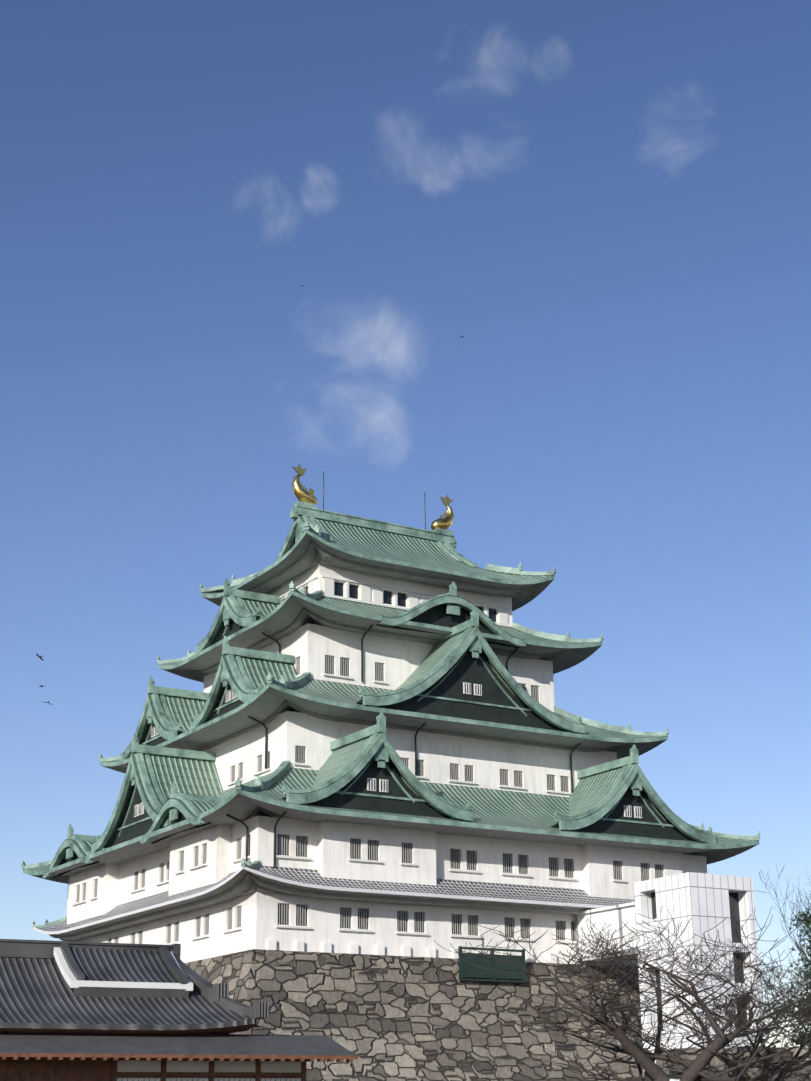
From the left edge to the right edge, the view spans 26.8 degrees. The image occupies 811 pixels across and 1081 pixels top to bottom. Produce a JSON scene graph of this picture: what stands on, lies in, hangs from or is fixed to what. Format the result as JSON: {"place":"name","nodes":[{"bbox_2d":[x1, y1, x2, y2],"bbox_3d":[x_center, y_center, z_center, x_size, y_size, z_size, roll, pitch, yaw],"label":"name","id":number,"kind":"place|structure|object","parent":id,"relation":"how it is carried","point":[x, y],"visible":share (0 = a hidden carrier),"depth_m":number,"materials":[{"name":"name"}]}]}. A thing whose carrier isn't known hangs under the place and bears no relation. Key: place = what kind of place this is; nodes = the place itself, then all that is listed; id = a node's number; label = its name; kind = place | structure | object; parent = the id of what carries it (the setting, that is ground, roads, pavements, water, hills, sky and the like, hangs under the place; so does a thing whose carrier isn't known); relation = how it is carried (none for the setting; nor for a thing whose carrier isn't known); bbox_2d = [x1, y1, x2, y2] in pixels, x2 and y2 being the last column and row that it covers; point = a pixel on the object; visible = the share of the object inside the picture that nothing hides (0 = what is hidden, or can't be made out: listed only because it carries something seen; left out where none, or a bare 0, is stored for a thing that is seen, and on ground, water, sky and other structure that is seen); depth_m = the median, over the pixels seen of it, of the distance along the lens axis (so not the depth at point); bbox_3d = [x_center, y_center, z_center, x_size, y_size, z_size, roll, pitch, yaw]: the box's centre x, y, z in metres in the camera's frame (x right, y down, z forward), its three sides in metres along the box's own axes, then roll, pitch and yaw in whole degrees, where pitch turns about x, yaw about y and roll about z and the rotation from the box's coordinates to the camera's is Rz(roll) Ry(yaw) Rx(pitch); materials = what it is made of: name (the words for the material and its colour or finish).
{"place":"outdoors","nodes":[
{"label":"outdoors","id":0,"kind":"place"},
{"bbox_2d":[0,939,357,1080],"bbox_3d":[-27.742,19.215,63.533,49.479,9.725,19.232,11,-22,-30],"label":"tiled-roof building","id":1,"kind":"structure","parent":0,"point":[83,1011],"depth_m":67.94,"materials":[{"name":"tile"}]},
{"bbox_2d":[0,0,810,1046],"label":"sky","id":2,"kind":"structure","parent":0,"point":[607,203],"materials":[{"name":"blue"}]},
{"label":"ground","id":3,"kind":"structure","parent":0,"visible":0},
{"bbox_2d":[21,464,759,1080],"bbox_3d":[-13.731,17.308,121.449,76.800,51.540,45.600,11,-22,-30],"label":"castle","id":4,"kind":"structure","parent":3,"relation":"on","point":[369,770],"depth_m":114.75,"materials":[{"name":"paint"}]},
{"bbox_2d":[439,906,810,1080],"bbox_3d":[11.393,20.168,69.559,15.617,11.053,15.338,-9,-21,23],"label":"cherry tree","id":5,"kind":"object","parent":3,"relation":"on","point":[645,1058],"visible":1,"depth_m":68.79,"materials":[{"name":"brown plant"}]},
{"bbox_2d":[572,872,764,1070],"bbox_3d":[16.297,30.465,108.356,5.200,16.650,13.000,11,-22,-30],"label":"elevator tower","id":6,"kind":"structure","parent":3,"relation":"on","point":[704,902],"depth_m":105.44,"materials":[{"name":"white concrete"}]},
{"bbox_2d":[667,1076,681,1080],"bbox_3d":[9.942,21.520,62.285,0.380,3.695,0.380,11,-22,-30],"label":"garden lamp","id":7,"kind":"object","parent":3,"relation":"on","point":[673,1078],"visible":1,"depth_m":62.76,"materials":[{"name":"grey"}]},
{"bbox_2d":[629,950,810,1080],"bbox_3d":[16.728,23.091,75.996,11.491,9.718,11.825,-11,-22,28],"label":"cherry tree","id":8,"kind":"object","parent":3,"relation":"on","point":[767,1073],"visible":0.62,"depth_m":75.25,"materials":[{"name":"brown plant"}]},
{"bbox_2d":[656,1047,810,1080],"bbox_3d":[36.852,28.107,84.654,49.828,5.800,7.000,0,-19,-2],"label":"hedge","id":9,"kind":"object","parent":3,"relation":"on","point":[803,1074],"depth_m":82.23,"materials":[{"name":"green plant"}]},
{"bbox_2d":[754,865,810,998],"bbox_3d":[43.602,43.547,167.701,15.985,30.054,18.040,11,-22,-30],"label":"zelkova tree","id":10,"kind":"object","parent":3,"relation":"on","point":[800,946],"visible":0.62,"depth_m":169.68,"materials":[{"name":"brown plant"}]},
{"bbox_2d":[765,909,810,1046],"bbox_3d":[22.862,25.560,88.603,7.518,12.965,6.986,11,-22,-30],"label":"pine tree","id":11,"kind":"object","parent":3,"relation":"on","point":[807,931],"visible":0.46,"depth_m":90.15,"materials":[{"name":"green plant"}]}
]}

